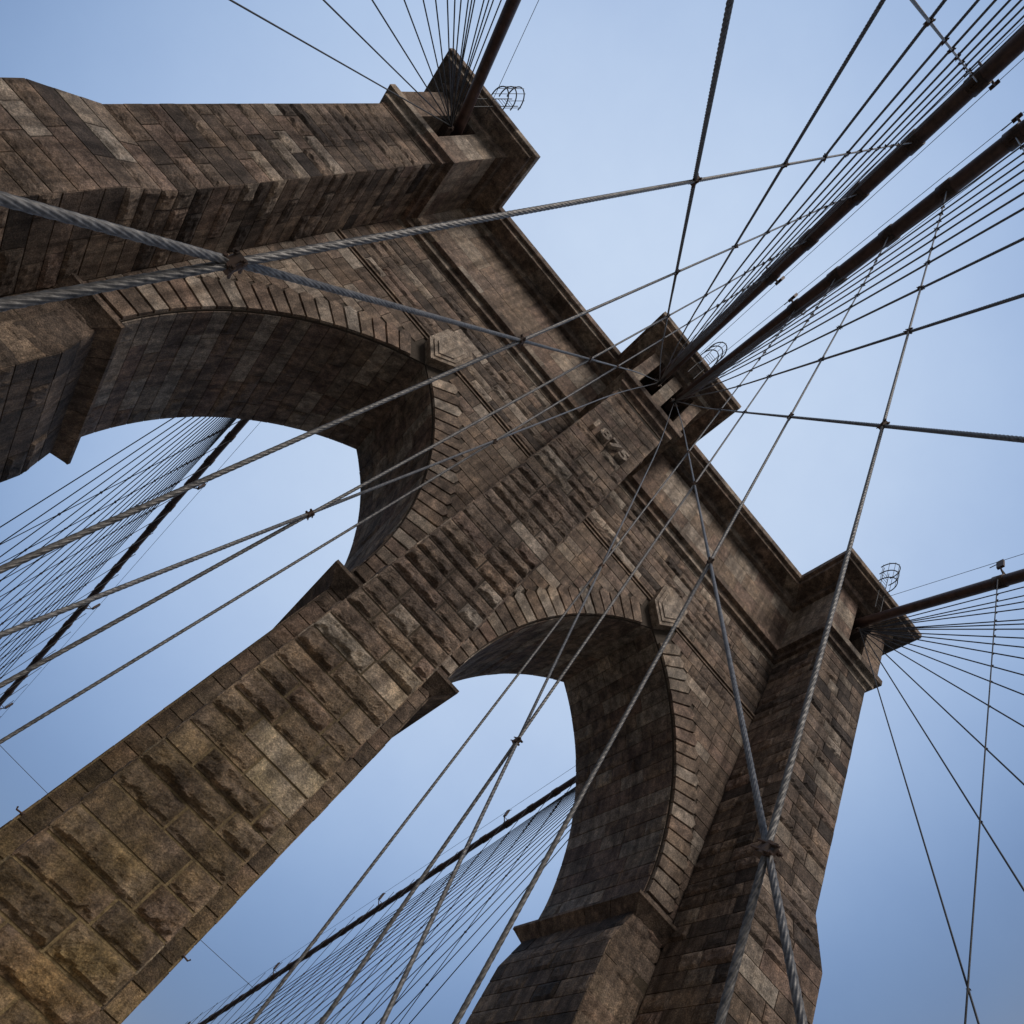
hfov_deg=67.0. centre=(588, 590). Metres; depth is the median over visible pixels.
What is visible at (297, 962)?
suspender rope
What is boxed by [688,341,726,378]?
ladder cage
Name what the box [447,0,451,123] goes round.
stay rope
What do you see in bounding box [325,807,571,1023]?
stay rope
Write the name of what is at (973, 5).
stay rope
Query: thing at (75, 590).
suspender rope
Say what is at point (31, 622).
stay rope
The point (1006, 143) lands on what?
cable
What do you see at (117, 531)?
stay rope
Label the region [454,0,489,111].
stay rope
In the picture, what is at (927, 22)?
suspender rope
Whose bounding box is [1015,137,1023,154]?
suspender rope
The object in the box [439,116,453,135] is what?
stay anchor
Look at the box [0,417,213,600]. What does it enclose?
stay rope
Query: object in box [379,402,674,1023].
stay rope
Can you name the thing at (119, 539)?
stay rope
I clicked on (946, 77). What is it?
stay rope
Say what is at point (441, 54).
stay rope
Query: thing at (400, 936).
suspender rope
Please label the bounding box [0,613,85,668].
suspender rope
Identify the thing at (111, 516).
stay rope
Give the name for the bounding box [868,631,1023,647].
stay rope
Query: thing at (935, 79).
stay rope
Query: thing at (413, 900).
stay rope
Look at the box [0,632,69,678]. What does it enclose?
suspender rope
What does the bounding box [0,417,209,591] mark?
stay rope
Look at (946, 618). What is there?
stay rope
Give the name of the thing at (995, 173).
stay rope
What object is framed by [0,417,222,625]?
stay rope
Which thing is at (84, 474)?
stay rope
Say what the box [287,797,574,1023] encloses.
stay rope
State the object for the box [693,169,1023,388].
stay rope
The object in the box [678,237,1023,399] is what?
stay rope
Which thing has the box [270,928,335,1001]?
suspender rope
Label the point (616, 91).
sky
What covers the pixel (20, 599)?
suspender rope
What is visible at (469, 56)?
stay rope
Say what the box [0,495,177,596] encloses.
suspender rope
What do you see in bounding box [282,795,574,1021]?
stay rope
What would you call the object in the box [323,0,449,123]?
stay rope
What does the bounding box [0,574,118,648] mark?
suspender rope
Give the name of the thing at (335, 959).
suspender rope
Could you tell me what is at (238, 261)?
suspender rope
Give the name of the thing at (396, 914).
suspender rope
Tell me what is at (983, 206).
stay rope
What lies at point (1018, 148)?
stay rope
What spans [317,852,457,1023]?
suspender rope
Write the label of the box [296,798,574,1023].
stay rope
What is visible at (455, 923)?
stay rope
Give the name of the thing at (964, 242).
stay rope
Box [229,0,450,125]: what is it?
stay rope
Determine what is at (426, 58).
stay rope
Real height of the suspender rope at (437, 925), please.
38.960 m
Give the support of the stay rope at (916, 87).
attached to the stay anchor at (653, 387)
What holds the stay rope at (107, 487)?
attached to the bridge tower
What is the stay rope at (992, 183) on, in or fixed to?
attached to the stay anchor at (668, 406)
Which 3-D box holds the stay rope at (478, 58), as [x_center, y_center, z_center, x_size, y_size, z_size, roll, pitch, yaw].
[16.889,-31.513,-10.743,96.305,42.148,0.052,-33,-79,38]
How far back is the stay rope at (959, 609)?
33.68 m
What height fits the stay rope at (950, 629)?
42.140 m
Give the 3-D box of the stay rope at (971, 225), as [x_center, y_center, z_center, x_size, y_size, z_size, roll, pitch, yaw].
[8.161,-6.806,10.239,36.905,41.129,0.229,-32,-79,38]
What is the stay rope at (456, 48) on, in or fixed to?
attached to the stay anchor at (445, 129)
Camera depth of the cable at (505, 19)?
33.01 m
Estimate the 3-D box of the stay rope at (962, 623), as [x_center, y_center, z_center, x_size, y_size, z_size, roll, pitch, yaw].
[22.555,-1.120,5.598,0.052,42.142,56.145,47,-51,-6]
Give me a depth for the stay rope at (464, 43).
29.97 m
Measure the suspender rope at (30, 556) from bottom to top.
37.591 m
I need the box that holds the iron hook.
[16,806,24,815]
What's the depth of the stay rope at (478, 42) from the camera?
30.97 m
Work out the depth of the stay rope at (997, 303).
11.23 m
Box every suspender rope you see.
[0,142,912,311]
[0,194,856,573]
[0,241,806,687]
[0,276,769,743]
[0,419,242,544]
[0,440,229,563]
[0,464,209,581]
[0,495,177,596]
[0,511,170,611]
[0,533,152,624]
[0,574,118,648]
[0,604,86,658]
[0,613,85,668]
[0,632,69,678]
[0,667,41,694]
[20,554,134,623]
[218,973,264,1023]
[225,965,279,1023]
[233,951,299,1023]
[241,942,315,1023]
[249,310,794,1023]
[260,917,353,1023]
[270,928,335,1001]
[271,906,372,1021]
[280,892,393,1023]
[292,880,413,1022]
[304,865,435,1023]
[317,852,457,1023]
[318,278,835,1023]
[331,838,479,1023]
[346,823,503,1023]
[362,808,527,1023]
[395,792,552,1002]
[399,780,575,1023]
[452,236,888,1023]
[714,191,946,1023]
[910,0,977,81]
[964,579,998,1023]
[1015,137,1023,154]
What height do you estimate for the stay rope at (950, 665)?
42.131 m
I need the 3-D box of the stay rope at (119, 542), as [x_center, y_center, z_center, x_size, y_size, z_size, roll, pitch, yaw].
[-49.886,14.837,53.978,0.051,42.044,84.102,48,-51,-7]
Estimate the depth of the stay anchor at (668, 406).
37.31 m
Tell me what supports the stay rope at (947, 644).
attached to the stay anchor at (856, 633)
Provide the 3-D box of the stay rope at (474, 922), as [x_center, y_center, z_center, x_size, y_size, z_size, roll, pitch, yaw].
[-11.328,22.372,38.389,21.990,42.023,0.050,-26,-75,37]
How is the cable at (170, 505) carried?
attached to the bridge tower
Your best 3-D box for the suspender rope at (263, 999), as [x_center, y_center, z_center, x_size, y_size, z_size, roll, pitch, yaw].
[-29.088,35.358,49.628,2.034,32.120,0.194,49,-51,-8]
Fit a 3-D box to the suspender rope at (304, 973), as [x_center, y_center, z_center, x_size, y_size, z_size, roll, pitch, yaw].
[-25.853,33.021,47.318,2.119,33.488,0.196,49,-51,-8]
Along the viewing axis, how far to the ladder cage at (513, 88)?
37.58 m
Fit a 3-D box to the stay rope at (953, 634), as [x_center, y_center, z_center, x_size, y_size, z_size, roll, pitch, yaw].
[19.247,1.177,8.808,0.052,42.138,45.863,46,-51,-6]
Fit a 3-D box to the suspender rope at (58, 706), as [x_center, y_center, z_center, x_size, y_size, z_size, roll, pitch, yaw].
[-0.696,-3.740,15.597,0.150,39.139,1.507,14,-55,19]
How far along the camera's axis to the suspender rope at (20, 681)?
56.76 m
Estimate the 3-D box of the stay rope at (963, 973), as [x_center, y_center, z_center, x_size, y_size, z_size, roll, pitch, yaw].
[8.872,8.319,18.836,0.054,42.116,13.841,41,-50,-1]
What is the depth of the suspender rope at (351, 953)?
52.27 m
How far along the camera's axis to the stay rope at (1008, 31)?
21.51 m
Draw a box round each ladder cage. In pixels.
[474,86,524,110]
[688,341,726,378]
[875,563,900,611]
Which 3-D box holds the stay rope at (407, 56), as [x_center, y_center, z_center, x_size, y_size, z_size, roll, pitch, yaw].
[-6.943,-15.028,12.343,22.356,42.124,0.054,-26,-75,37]
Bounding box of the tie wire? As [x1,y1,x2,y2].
[0,745,251,986]
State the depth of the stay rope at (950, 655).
30.59 m
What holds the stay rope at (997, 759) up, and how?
attached to the stay anchor at (856, 633)
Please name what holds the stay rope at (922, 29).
attached to the stay anchor at (653, 387)
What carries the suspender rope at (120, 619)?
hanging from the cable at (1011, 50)
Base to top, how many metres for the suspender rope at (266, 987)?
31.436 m
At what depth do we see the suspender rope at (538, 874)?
6.08 m
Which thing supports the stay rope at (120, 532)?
attached to the bridge tower
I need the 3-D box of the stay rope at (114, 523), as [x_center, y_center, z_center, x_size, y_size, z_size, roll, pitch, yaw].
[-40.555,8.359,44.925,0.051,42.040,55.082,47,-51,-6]
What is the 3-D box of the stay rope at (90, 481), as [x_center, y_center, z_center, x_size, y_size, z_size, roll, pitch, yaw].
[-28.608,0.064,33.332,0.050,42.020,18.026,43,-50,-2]
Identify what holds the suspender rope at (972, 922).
hanging from the cable at (1005, 580)
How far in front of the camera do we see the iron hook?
16.56 m
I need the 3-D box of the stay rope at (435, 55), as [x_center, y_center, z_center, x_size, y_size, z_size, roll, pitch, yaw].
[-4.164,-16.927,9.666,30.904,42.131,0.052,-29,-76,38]
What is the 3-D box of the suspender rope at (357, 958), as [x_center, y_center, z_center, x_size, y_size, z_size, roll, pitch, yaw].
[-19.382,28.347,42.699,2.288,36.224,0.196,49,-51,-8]
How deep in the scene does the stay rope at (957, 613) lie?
33.37 m
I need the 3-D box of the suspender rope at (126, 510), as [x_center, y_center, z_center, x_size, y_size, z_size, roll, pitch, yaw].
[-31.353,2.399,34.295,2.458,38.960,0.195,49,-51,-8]
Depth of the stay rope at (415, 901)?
52.46 m
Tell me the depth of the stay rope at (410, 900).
53.33 m
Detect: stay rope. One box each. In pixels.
[0,191,658,381]
[0,382,658,637]
[0,417,185,543]
[0,417,193,556]
[0,417,205,580]
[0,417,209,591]
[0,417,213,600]
[0,417,217,609]
[0,417,220,617]
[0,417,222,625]
[0,418,173,527]
[0,418,225,638]
[0,418,227,644]
[0,418,229,650]
[0,418,230,656]
[0,418,232,661]
[0,418,233,665]
[0,418,234,670]
[0,418,235,674]
[2,418,223,630]
[2,418,236,676]
[11,417,200,560]
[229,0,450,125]
[231,786,575,1023]
[236,787,575,1023]
[242,789,574,1023]
[247,790,573,1023]
[253,790,574,1023]
[259,791,574,1023]
[265,793,574,1023]
[272,794,574,1023]
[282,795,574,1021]
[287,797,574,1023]
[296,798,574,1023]
[305,801,573,1023]
[315,803,573,1023]
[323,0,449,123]
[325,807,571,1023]
[336,814,567,1023]
[348,821,563,1023]
[361,818,571,1023]
[371,0,448,121]
[376,822,571,1023]
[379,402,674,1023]
[391,830,569,1023]
[404,0,450,124]
[409,839,568,1023]
[423,0,449,118]
[435,0,449,116]
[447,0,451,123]
[450,0,455,116]
[450,0,461,114]
[452,0,468,119]
[452,0,471,113]
[452,0,474,110]
[453,0,484,120]
[453,0,501,122]
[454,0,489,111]
[454,0,493,110]
[658,0,733,380]
[660,0,885,380]
[661,0,996,379]
[662,0,946,377]
[664,0,979,375]
[666,0,1010,374]
[668,6,1023,372]
[675,402,807,1023]
[676,293,1023,400]
[677,24,1023,364]
[677,192,1023,399]
[677,401,1023,442]
[678,0,1021,362]
[678,161,1023,398]
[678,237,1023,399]
[680,15,1023,361]
[681,207,1023,397]
[683,179,1023,395]
[693,154,1022,387]
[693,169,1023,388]
[698,144,1023,383]
[860,629,1023,726]
[861,587,1023,628]
[861,629,1023,658]
[861,632,1023,891]
[861,633,979,1023]
[863,608,1023,628]
[863,628,1023,629]
[864,631,1023,694]
[864,634,1023,784]
[865,631,1023,638]
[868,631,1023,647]
[868,632,1023,675]
[869,619,1023,630]
[871,601,1023,628]
[873,595,1023,628]
[890,623,1023,628]
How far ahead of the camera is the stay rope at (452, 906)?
46.20 m
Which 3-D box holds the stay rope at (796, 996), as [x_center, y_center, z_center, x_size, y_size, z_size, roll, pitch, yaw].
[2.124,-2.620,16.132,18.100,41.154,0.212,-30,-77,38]
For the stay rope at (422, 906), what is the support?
attached to the bridge tower
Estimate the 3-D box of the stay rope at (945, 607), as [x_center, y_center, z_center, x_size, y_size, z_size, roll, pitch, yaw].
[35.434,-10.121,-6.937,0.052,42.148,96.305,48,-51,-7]
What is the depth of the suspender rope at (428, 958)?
44.84 m
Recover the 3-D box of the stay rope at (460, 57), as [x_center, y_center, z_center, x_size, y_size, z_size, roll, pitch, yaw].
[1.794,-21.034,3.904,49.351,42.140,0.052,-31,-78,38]
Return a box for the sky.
[0,0,1023,1023]
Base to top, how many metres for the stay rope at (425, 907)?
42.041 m
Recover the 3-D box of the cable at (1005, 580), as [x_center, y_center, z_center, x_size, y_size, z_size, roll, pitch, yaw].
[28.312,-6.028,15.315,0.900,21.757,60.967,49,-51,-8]
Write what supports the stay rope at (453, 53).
attached to the stay anchor at (445, 129)
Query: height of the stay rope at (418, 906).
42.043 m
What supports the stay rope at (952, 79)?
attached to the stay anchor at (653, 387)
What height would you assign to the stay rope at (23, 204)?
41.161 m
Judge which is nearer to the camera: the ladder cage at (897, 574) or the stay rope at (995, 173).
the stay rope at (995, 173)
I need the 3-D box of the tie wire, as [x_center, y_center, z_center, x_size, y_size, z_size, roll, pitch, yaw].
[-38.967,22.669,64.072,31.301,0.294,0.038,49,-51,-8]
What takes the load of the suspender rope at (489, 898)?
hanging from the cable at (556, 791)
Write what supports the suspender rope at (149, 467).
hanging from the cable at (170, 505)
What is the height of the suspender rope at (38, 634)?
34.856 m
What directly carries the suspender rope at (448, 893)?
hanging from the cable at (556, 791)
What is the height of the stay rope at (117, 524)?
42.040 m
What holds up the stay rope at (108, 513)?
attached to the bridge tower
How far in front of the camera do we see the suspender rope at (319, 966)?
54.68 m
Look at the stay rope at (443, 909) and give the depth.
46.93 m
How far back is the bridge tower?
28.09 m
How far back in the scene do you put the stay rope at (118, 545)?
48.41 m
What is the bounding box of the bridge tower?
[0,48,921,1023]
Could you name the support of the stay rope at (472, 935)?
attached to the bridge tower
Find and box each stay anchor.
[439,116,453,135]
[648,378,665,391]
[664,398,680,411]
[850,627,870,639]
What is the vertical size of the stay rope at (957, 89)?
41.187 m
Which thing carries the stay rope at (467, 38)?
attached to the stay anchor at (445, 129)
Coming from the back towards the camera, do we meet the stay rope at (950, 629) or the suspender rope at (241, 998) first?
the suspender rope at (241, 998)
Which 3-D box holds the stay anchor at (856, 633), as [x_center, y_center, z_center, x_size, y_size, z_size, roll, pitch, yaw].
[13.901,2.169,39.155,0.500,0.960,1.067,49,-51,-8]
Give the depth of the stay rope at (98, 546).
45.71 m
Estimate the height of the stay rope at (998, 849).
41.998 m
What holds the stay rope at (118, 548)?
attached to the bridge tower
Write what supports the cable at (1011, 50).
attached to the bridge tower
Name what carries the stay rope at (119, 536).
attached to the bridge tower
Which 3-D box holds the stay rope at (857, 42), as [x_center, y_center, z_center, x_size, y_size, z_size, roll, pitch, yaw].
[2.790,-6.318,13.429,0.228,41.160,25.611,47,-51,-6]
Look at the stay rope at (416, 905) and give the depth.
51.45 m
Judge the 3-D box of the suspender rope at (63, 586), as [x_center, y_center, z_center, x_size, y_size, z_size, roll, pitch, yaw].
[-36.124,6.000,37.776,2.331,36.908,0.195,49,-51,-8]
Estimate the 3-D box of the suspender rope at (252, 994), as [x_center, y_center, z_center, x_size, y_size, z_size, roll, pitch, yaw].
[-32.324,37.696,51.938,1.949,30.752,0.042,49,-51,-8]
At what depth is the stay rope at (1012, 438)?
7.13 m
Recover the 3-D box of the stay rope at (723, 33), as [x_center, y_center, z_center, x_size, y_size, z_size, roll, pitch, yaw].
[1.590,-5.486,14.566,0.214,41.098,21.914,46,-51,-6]
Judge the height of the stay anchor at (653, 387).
0.960 m
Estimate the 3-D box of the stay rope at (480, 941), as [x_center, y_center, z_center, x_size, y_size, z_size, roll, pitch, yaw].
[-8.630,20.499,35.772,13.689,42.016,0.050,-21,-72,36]
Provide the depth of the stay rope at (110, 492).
40.09 m
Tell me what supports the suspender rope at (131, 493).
hanging from the cable at (170, 505)
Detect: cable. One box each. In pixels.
[0,419,258,717]
[187,766,575,1023]
[450,0,538,135]
[645,21,1023,393]
[662,112,1023,414]
[852,554,1023,629]
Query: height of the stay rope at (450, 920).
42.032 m
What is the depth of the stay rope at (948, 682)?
28.60 m
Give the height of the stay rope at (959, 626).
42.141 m
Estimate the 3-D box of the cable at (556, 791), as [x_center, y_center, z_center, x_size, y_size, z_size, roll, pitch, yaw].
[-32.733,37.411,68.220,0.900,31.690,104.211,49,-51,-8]
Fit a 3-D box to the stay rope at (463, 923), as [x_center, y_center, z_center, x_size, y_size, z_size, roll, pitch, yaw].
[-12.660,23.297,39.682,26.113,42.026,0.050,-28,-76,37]
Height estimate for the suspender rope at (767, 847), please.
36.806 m
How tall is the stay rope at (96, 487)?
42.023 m
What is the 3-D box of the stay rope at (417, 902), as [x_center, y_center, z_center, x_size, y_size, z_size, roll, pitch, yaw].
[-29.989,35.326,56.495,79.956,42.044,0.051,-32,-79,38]

